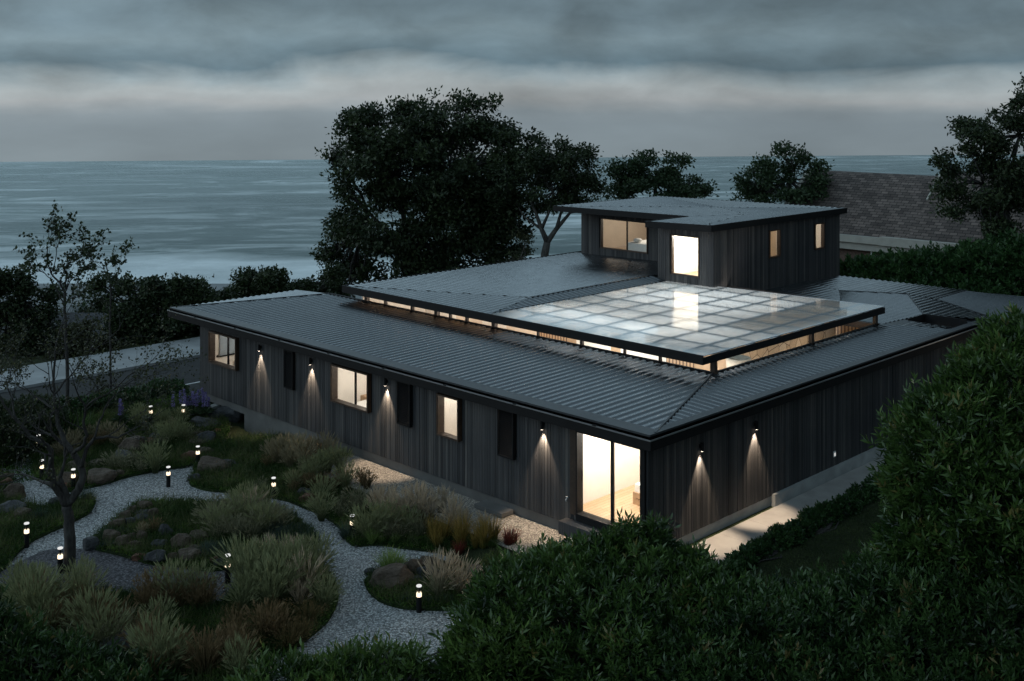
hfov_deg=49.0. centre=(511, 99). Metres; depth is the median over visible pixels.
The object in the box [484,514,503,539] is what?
grass clump
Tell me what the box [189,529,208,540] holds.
rock
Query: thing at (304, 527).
grass clump
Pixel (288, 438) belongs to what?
grass clump
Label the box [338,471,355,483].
grass clump
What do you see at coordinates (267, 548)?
grass clump
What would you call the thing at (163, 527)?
rock
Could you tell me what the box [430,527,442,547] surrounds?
grass clump
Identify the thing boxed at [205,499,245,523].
grass clump
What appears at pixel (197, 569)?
grass clump
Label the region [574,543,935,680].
garden shrub
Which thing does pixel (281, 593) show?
grass clump
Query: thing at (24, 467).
ground cover
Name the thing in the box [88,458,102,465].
rock
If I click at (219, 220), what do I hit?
sea
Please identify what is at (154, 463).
grass clump
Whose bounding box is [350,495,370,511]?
grass clump
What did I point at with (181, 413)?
grass clump
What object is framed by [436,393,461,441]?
window
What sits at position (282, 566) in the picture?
grass clump
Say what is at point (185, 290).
broadleaf tree
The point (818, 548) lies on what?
lawn
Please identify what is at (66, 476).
rock
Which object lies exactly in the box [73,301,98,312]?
broadleaf tree
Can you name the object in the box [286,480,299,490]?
grass clump
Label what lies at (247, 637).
grass clump
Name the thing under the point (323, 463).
grass clump
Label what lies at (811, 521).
groundcover border
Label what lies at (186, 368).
road
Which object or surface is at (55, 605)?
grass clump
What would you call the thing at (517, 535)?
grass clump
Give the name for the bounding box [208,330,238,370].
window
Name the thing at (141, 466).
grass clump
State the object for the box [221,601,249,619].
grass clump
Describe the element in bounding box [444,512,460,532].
grass clump
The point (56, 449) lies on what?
grass clump
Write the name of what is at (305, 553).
grass clump
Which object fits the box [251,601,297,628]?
grass clump
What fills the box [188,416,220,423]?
rock
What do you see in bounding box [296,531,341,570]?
grass clump
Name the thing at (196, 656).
grass clump
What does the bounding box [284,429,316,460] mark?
grass clump
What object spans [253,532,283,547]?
grass clump
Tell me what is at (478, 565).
rock
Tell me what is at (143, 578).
grass clump
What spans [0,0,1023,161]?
sky
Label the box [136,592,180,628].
grass clump
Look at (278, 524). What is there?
grass clump
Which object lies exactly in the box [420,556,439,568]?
rock
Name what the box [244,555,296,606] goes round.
grass clump
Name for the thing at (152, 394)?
round bush
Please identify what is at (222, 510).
grass clump
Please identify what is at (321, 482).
grass clump
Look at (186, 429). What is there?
grass clump
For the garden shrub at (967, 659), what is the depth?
23.22 m
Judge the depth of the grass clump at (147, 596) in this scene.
28.15 m
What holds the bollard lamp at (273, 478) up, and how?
on the planting soil at (329, 519)
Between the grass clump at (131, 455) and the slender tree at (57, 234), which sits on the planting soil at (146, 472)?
the grass clump at (131, 455)
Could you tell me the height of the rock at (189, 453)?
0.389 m
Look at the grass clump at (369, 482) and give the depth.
35.95 m
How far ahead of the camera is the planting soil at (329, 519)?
35.03 m
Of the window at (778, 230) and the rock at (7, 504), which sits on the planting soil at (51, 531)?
the rock at (7, 504)
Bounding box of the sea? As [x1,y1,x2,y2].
[0,154,1023,283]
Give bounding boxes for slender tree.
[12,200,111,404]
[70,236,138,388]
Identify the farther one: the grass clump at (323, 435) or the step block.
the grass clump at (323, 435)
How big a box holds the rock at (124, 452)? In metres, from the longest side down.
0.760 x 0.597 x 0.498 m
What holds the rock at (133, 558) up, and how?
on the planting soil at (127, 556)
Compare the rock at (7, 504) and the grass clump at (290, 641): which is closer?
the grass clump at (290, 641)
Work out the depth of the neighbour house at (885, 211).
68.62 m
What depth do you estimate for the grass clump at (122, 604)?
27.18 m
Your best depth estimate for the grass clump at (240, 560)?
28.76 m
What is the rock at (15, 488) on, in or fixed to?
on the planting soil at (51, 531)
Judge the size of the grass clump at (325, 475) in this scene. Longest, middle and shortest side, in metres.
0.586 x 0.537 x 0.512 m
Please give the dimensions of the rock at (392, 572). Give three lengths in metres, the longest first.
1.230 x 0.797 x 0.689 m
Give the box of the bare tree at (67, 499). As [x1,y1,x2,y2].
[0,273,211,571]
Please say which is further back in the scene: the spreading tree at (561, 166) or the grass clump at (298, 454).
the spreading tree at (561, 166)
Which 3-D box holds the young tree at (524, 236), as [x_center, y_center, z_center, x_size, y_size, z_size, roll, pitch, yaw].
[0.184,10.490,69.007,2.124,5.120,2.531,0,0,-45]
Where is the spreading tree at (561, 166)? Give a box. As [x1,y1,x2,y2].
[480,132,611,256]
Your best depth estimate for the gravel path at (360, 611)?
31.56 m
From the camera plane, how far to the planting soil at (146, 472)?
38.88 m
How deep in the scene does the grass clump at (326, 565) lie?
29.71 m
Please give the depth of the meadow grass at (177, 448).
33.96 m
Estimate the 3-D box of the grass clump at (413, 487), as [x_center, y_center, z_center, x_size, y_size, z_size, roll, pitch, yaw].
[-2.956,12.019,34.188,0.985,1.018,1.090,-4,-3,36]
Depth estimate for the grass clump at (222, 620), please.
26.40 m
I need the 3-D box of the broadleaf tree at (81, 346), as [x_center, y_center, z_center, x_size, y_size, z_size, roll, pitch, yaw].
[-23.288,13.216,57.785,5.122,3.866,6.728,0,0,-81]
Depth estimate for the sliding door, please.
31.73 m
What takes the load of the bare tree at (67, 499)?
on the ground at (476, 552)
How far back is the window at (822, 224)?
54.88 m
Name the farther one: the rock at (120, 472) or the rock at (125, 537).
the rock at (120, 472)
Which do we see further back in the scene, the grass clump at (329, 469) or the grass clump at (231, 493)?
the grass clump at (329, 469)
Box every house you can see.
[1,313,155,333]
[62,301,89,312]
[167,196,1023,559]
[785,170,1023,289]
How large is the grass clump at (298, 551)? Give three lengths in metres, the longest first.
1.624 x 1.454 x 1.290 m
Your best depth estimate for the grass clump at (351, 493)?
35.19 m
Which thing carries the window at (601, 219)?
in the house at (601, 372)
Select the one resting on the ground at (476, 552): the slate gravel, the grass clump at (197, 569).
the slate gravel
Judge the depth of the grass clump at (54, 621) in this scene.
26.77 m
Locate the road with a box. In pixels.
[0,305,571,418]
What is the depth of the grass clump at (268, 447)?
40.37 m
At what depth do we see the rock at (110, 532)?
32.65 m
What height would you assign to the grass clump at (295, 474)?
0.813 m
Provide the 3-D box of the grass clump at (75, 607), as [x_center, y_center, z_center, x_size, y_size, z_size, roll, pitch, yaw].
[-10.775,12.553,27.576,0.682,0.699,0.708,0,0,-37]
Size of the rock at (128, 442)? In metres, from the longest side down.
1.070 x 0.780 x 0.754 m
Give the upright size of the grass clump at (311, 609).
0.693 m
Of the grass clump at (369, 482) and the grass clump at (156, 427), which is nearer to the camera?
the grass clump at (369, 482)
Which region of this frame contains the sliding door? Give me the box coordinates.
[570,429,645,529]
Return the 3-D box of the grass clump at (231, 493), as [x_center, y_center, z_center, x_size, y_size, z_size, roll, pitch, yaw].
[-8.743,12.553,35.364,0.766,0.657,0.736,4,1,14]
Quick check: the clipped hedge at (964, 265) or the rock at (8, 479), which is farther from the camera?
the clipped hedge at (964, 265)
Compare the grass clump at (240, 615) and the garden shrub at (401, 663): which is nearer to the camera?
the garden shrub at (401, 663)
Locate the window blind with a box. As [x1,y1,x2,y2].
[219,335,234,356]
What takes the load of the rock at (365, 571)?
on the planting soil at (385, 602)
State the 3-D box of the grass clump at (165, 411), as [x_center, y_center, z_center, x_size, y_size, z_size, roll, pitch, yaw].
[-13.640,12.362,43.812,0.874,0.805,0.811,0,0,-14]
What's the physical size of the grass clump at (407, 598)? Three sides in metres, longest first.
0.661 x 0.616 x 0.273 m
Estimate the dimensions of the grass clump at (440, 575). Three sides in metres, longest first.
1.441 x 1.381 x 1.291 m
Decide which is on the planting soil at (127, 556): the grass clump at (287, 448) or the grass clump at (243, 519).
the grass clump at (243, 519)
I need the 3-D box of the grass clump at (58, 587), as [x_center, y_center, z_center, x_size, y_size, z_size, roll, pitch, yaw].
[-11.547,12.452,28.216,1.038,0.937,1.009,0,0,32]
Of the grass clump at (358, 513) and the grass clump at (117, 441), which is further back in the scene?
the grass clump at (117, 441)
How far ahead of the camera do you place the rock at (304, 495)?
35.73 m
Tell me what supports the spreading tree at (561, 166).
on the road
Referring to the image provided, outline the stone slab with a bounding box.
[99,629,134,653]
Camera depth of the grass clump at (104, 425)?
41.92 m
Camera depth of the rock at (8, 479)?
37.34 m
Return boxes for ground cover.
[0,393,211,482]
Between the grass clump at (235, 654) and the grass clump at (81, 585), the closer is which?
the grass clump at (235, 654)
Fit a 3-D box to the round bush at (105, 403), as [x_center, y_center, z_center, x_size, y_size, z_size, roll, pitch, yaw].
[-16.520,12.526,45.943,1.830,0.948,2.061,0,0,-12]
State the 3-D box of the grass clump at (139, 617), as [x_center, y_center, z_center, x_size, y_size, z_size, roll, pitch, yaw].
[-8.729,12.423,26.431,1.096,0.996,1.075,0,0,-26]
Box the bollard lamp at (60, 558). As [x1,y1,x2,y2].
[57,546,62,573]
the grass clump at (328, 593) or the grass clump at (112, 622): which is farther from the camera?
the grass clump at (328, 593)
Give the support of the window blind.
attached to the house at (601, 372)
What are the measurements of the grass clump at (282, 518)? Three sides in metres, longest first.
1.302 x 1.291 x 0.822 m
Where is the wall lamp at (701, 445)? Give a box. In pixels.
[699,442,703,451]
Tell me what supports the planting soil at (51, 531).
on the gravel path at (360, 611)
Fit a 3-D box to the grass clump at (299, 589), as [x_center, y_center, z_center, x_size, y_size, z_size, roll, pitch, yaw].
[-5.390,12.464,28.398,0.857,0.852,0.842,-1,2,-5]
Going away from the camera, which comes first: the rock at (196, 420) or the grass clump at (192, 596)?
the grass clump at (192, 596)
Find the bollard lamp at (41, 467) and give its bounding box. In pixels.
[40,459,43,478]
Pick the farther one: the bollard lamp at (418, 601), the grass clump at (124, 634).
the bollard lamp at (418, 601)
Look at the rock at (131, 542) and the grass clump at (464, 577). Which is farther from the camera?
the rock at (131, 542)
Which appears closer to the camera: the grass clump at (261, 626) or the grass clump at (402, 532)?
the grass clump at (261, 626)
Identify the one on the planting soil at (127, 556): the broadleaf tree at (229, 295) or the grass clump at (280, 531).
the grass clump at (280, 531)
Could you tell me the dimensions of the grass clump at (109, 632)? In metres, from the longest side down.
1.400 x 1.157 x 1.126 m
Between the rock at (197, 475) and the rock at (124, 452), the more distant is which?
the rock at (124, 452)
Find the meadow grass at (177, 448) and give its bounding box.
[0,398,518,680]
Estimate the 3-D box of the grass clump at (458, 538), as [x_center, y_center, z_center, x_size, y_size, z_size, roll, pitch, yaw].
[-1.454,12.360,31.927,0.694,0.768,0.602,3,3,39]
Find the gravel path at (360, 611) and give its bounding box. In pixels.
[1,456,504,680]
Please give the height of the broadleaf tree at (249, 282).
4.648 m
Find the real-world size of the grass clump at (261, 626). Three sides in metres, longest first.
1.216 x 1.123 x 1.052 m
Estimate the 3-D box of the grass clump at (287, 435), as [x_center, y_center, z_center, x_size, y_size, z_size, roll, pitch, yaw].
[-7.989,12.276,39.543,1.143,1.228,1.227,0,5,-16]
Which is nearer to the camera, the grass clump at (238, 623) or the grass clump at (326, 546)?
the grass clump at (238, 623)
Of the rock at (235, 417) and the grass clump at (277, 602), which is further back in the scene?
the rock at (235, 417)
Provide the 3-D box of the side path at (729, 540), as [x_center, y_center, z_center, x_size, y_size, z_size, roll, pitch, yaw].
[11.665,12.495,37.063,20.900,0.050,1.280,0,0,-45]
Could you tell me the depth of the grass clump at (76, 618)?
26.78 m
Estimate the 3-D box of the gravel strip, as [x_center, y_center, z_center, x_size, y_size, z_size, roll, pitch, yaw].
[-0.723,12.488,32.849,2.420,0.001,16.400,0,0,-45]
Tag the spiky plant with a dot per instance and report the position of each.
(79, 422)
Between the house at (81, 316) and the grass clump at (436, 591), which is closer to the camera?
the grass clump at (436, 591)
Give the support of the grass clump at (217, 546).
on the planting soil at (127, 556)
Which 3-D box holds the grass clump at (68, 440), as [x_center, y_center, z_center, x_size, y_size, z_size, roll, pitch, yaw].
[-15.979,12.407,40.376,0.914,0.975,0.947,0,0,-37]
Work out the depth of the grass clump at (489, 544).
31.52 m
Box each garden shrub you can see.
[0,584,188,680]
[222,600,560,680]
[441,508,786,680]
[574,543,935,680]
[811,503,1023,680]
[860,301,1023,649]
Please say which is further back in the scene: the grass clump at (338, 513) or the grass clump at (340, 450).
the grass clump at (340, 450)
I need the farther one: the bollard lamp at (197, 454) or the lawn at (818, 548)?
the bollard lamp at (197, 454)
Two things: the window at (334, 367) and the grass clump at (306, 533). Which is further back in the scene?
the window at (334, 367)
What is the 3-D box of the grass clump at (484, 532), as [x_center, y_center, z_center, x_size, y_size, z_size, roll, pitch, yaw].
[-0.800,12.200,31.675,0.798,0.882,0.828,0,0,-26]
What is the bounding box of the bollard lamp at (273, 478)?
[271,477,275,498]
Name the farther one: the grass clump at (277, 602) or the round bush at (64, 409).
the round bush at (64, 409)
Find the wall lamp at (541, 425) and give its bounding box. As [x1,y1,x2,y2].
[540,421,543,429]
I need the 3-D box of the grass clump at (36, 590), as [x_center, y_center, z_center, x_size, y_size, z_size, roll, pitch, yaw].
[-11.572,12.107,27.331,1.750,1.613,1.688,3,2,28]
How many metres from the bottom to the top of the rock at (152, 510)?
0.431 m
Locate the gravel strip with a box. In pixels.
[313,455,672,610]
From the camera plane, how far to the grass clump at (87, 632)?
26.02 m
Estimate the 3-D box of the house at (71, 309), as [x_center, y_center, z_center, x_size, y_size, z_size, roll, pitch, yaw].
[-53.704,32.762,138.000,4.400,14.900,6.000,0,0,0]
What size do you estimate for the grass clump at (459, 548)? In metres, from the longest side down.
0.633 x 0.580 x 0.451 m
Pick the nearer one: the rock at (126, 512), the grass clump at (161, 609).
the grass clump at (161, 609)
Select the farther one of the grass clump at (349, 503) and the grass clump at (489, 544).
the grass clump at (349, 503)
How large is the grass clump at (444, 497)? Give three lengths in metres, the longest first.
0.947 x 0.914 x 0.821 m
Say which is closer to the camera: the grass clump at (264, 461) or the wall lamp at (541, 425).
the wall lamp at (541, 425)
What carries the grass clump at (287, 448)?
on the ground at (476, 552)
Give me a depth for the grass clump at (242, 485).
35.41 m
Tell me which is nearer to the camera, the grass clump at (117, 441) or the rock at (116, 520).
the rock at (116, 520)
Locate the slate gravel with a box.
[0,548,302,602]
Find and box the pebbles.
[3,423,444,659]
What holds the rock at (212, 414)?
on the planting soil at (146, 472)
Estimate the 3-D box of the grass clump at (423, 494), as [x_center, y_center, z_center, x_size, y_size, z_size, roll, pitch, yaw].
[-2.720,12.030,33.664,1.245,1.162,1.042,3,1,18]
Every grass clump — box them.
[0,555,38,593]
[0,561,72,613]
[2,568,61,614]
[4,564,28,579]
[16,560,56,589]
[16,567,57,606]
[20,594,72,630]
[21,560,49,577]
[38,596,79,632]
[40,592,82,617]
[43,573,75,605]
[51,442,62,455]
[51,559,108,603]
[55,432,80,455]
[56,578,123,634]
[57,619,108,649]
[62,553,99,584]
[62,569,87,590]
[63,427,83,448]
[64,580,96,615]
[64,597,86,619]
[69,611,99,632]
[75,606,133,648]
[76,585,119,614]
[79,487,102,499]
[80,566,97,585]
[82,424,103,439]
[89,605,134,635]
[92,419,117,435]
[95,428,110,445]
[97,448,130,468]
[97,601,151,643]
[101,592,138,627]
[104,421,127,440]
[109,430,127,445]
[115,621,176,650]
[117,608,188,667]
[119,447,143,463]
[119,601,163,640]
[127,401,151,418]
[127,451,148,466]
[128,406,150,427]
[128,643,176,677]
[130,459,149,472]
[131,573,155,598]
[131,582,157,607]
[134,564,174,598]
[134,584,163,608]
[135,438,170,473]
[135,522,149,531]
[135,631,161,649]
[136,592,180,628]
[142,621,198,673]
[145,516,163,531]
[145,581,171,606]
[147,554,199,598]
[149,421,166,433]
[152,407,172,422]
[156,420,181,441]
[160,624,200,668]
[162,583,183,603]
[164,415,186,431]
[167,568,204,600]
[167,622,200,652]
[169,581,195,607]
[171,405,190,421]
[171,422,191,440]
[174,624,228,675]
[176,557,217,596]
[183,582,211,608]
[187,577,224,608]
[190,501,219,525]
[191,494,231,517]
[192,572,225,598]
[194,538,215,550]
[196,541,215,556]
[196,628,223,653]
[197,501,238,531]
[200,520,231,538]
[200,638,228,668]
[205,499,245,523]
[209,490,244,508]
[210,531,273,585]
[210,539,228,549]
[213,615,243,643]
[214,513,251,538]
[217,621,252,653]
[218,632,259,677]
[220,484,265,519]
[220,622,260,662]
[221,572,264,607]
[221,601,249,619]
[221,605,249,628]
[223,486,241,498]
[224,546,278,595]
[225,616,259,635]
[232,478,260,498]
[232,508,271,538]
[233,512,255,531]
[234,535,283,569]
[237,535,280,571]
[239,540,288,585]
[240,497,276,522]
[242,484,271,506]
[242,598,289,637]
[243,497,285,531]
[243,604,270,622]
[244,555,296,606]
[244,633,267,651]
[247,557,277,592]
[249,548,305,604]
[250,595,300,620]
[251,497,281,512]
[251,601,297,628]
[252,480,279,506]
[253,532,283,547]
[254,551,306,593]
[256,507,294,528]
[256,532,315,562]
[257,540,310,586]
[259,439,272,454]
[259,454,275,467]
[259,524,280,535]
[261,605,296,636]
[263,434,290,463]
[264,503,296,523]
[264,621,311,650]
[269,525,302,538]
[270,431,299,460]
[270,518,293,530]
[270,536,319,587]
[277,432,298,454]
[278,443,300,466]
[280,615,319,642]
[282,467,303,487]
[282,533,322,555]
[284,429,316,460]
[285,467,302,481]
[285,544,328,598]
[285,576,314,606]
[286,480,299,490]
[288,435,320,470]
[289,595,329,622]
[292,438,321,458]
[292,522,313,533]
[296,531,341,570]
[296,561,333,592]
[297,527,314,540]
[300,455,324,480]
[300,472,315,488]
[300,548,333,581]
[303,491,339,521]
[304,474,339,499]
[305,571,346,608]
[310,450,332,476]
[311,429,339,455]
[314,446,342,472]
[318,471,331,481]
[321,437,341,459]
[324,443,353,473]
[326,497,344,506]
[329,458,359,490]
[329,501,349,515]
[331,470,342,487]
[331,521,356,539]
[333,490,349,505]
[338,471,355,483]
[340,482,368,503]
[345,497,358,509]
[345,497,392,540]
[350,488,372,504]
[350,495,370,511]
[352,465,372,485]
[357,468,378,488]
[363,487,390,507]
[363,527,380,543]
[365,510,389,535]
[367,482,401,511]
[367,497,405,531]
[372,544,407,566]
[373,512,405,538]
[377,486,417,521]
[381,547,408,563]
[385,522,411,538]
[389,504,423,534]
[393,495,411,516]
[398,592,415,604]
[399,509,435,536]
[400,478,428,509]
[403,481,438,515]
[413,510,435,527]
[416,543,466,589]
[419,493,441,519]
[422,515,444,541]
[423,571,454,595]
[426,485,455,512]
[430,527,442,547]
[435,495,469,522]
[436,514,452,538]
[439,535,450,545]
[439,549,486,593]
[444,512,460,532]
[448,538,466,554]
[449,508,476,543]
[450,520,468,546]
[459,508,472,525]
[468,527,479,548]
[470,515,495,548]
[473,509,492,524]
[483,535,500,546]
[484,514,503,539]
[499,525,521,544]
[507,528,521,543]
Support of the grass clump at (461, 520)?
on the ground at (476, 552)
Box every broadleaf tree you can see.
[0,263,66,357]
[0,316,132,360]
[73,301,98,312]
[85,271,223,345]
[177,284,239,337]
[221,260,352,297]
[308,85,552,297]
[597,148,719,200]
[726,139,834,204]
[926,71,1023,261]
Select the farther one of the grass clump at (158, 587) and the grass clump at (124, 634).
the grass clump at (158, 587)
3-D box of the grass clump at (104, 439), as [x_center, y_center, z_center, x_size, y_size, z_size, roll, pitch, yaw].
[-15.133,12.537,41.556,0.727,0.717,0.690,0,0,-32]
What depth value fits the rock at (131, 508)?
34.83 m
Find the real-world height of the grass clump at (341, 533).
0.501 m
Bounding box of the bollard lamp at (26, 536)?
[24,522,28,547]
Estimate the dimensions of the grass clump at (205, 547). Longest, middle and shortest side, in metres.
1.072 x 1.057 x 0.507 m
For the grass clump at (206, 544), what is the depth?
31.87 m
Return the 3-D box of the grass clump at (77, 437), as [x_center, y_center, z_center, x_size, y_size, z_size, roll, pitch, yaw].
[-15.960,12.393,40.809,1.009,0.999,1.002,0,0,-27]
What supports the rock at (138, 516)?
on the planting soil at (127, 556)
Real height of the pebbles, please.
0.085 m
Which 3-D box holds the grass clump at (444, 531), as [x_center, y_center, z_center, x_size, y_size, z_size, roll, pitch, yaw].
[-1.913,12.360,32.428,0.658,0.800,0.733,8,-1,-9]
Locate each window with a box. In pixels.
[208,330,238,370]
[330,363,370,412]
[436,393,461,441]
[600,218,647,253]
[671,234,699,277]
[769,229,780,258]
[814,222,824,249]
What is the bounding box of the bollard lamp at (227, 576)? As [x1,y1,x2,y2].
[225,553,230,583]
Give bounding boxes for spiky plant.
[40,408,101,440]
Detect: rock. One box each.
[0,500,26,512]
[1,477,12,483]
[3,483,25,497]
[13,507,31,516]
[48,497,59,504]
[56,472,78,482]
[66,460,88,468]
[82,536,99,550]
[87,468,117,484]
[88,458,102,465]
[102,529,120,541]
[108,518,124,528]
[113,534,131,545]
[115,449,131,458]
[116,469,124,476]
[118,435,147,451]
[118,510,133,517]
[125,517,135,525]
[126,540,140,545]
[127,505,136,512]
[131,553,144,561]
[134,513,151,521]
[136,530,146,539]
[137,500,152,508]
[143,549,165,562]
[148,508,158,516]
[150,539,167,546]
[158,524,172,535]
[167,552,177,561]
[171,533,190,547]
[178,547,201,561]
[180,450,195,459]
[185,403,220,416]
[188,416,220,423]
[188,473,199,479]
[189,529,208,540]
[195,431,215,442]
[197,456,230,471]
[200,447,213,452]
[208,410,220,418]
[215,406,243,422]
[297,487,310,495]
[299,493,317,501]
[364,568,372,574]
[369,563,413,589]
[404,559,421,574]
[416,566,438,577]
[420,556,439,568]
[467,564,484,576]
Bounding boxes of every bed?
[353,400,365,406]
[628,238,645,251]
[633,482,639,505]
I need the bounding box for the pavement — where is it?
[0,337,199,392]
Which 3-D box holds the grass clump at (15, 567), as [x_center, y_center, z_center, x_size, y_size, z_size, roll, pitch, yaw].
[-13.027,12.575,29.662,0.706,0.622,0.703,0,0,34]
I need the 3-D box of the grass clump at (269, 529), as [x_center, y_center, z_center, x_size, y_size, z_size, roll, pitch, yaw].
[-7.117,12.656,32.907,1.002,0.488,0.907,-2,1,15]
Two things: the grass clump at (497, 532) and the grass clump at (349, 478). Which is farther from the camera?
the grass clump at (349, 478)
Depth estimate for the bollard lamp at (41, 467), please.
37.96 m
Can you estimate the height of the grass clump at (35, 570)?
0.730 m
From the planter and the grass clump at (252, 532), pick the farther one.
the planter
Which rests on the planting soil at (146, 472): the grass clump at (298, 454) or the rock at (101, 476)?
the rock at (101, 476)
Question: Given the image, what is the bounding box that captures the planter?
[726,355,750,367]
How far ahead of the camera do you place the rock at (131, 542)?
32.10 m
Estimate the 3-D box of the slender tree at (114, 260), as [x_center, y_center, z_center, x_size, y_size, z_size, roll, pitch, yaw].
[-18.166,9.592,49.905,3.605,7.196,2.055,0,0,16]
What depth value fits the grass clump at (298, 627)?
26.64 m
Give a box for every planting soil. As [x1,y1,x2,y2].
[0,486,95,571]
[33,419,228,492]
[95,500,318,571]
[188,437,449,554]
[364,569,508,610]
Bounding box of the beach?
[0,284,361,310]
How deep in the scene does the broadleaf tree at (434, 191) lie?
73.55 m
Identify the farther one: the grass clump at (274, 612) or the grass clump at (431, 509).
the grass clump at (431, 509)
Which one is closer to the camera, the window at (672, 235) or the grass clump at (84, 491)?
the grass clump at (84, 491)
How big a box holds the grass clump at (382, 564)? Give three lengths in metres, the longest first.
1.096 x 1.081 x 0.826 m
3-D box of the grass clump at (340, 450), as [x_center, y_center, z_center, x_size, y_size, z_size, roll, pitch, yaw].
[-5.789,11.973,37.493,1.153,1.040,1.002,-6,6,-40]
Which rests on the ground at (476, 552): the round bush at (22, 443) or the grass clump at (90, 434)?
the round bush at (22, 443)
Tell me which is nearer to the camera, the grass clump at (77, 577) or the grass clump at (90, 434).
the grass clump at (77, 577)
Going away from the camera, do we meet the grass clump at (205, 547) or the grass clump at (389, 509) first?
the grass clump at (205, 547)
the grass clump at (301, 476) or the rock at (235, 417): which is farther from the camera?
the rock at (235, 417)
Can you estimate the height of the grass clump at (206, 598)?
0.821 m
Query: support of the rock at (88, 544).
on the planting soil at (127, 556)
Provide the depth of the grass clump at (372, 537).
32.41 m
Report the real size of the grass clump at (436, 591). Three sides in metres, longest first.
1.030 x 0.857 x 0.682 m
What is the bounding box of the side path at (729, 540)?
[692,420,994,563]
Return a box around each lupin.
[110,398,129,421]
[168,388,214,415]
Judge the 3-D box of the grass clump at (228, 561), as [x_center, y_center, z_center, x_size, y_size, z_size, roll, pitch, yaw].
[-7.139,12.134,29.524,1.850,1.556,1.562,-1,5,43]
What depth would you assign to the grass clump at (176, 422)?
42.66 m
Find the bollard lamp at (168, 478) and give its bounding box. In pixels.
[166,466,169,486]
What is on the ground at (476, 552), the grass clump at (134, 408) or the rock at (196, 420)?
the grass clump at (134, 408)
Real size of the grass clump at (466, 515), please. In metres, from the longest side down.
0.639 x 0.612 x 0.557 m
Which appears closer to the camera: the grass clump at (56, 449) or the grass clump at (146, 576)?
the grass clump at (146, 576)
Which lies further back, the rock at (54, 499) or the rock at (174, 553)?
the rock at (54, 499)
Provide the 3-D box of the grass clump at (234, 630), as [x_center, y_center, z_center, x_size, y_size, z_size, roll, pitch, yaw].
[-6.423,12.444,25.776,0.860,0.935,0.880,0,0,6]
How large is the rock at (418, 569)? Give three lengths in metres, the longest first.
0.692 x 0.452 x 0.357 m
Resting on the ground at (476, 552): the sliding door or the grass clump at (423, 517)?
the grass clump at (423, 517)
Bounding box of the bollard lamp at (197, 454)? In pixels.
[196,445,199,463]
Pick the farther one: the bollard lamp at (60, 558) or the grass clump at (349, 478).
the grass clump at (349, 478)
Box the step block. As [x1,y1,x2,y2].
[474,500,513,517]
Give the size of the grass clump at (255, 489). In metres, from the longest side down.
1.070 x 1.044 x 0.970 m
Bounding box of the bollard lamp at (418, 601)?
[416,584,421,612]
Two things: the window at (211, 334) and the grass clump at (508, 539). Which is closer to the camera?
the grass clump at (508, 539)
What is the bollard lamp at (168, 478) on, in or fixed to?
on the gravel path at (360, 611)
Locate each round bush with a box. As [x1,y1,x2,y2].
[0,389,77,448]
[0,400,34,464]
[87,393,131,412]
[127,386,166,403]
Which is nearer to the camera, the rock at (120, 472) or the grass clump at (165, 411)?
the rock at (120, 472)
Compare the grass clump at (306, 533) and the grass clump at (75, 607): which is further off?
the grass clump at (306, 533)
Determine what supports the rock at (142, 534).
on the planting soil at (127, 556)
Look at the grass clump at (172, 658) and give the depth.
25.06 m
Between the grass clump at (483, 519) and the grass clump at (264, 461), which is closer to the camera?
the grass clump at (483, 519)
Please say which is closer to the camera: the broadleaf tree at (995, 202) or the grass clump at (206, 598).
the grass clump at (206, 598)
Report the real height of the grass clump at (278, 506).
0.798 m
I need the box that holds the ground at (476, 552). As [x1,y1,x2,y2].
[0,300,1022,680]
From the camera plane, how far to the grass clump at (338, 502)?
35.11 m
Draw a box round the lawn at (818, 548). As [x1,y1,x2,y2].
[744,493,1014,680]
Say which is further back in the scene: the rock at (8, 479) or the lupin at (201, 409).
the lupin at (201, 409)
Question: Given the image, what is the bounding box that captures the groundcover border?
[718,472,881,577]
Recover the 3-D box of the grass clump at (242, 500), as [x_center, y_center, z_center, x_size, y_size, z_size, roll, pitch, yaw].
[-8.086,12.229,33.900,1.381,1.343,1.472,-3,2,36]
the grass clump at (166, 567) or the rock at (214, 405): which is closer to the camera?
the grass clump at (166, 567)
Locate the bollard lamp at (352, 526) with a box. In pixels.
[350,514,354,535]
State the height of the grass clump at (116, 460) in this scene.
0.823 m
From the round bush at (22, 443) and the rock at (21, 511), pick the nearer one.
the rock at (21, 511)
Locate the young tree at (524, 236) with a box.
[492,229,537,261]
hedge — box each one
[2,377,189,432]
[840,226,1023,296]
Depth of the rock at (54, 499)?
35.49 m
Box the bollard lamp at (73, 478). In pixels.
[71,468,75,486]
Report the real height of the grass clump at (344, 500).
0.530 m

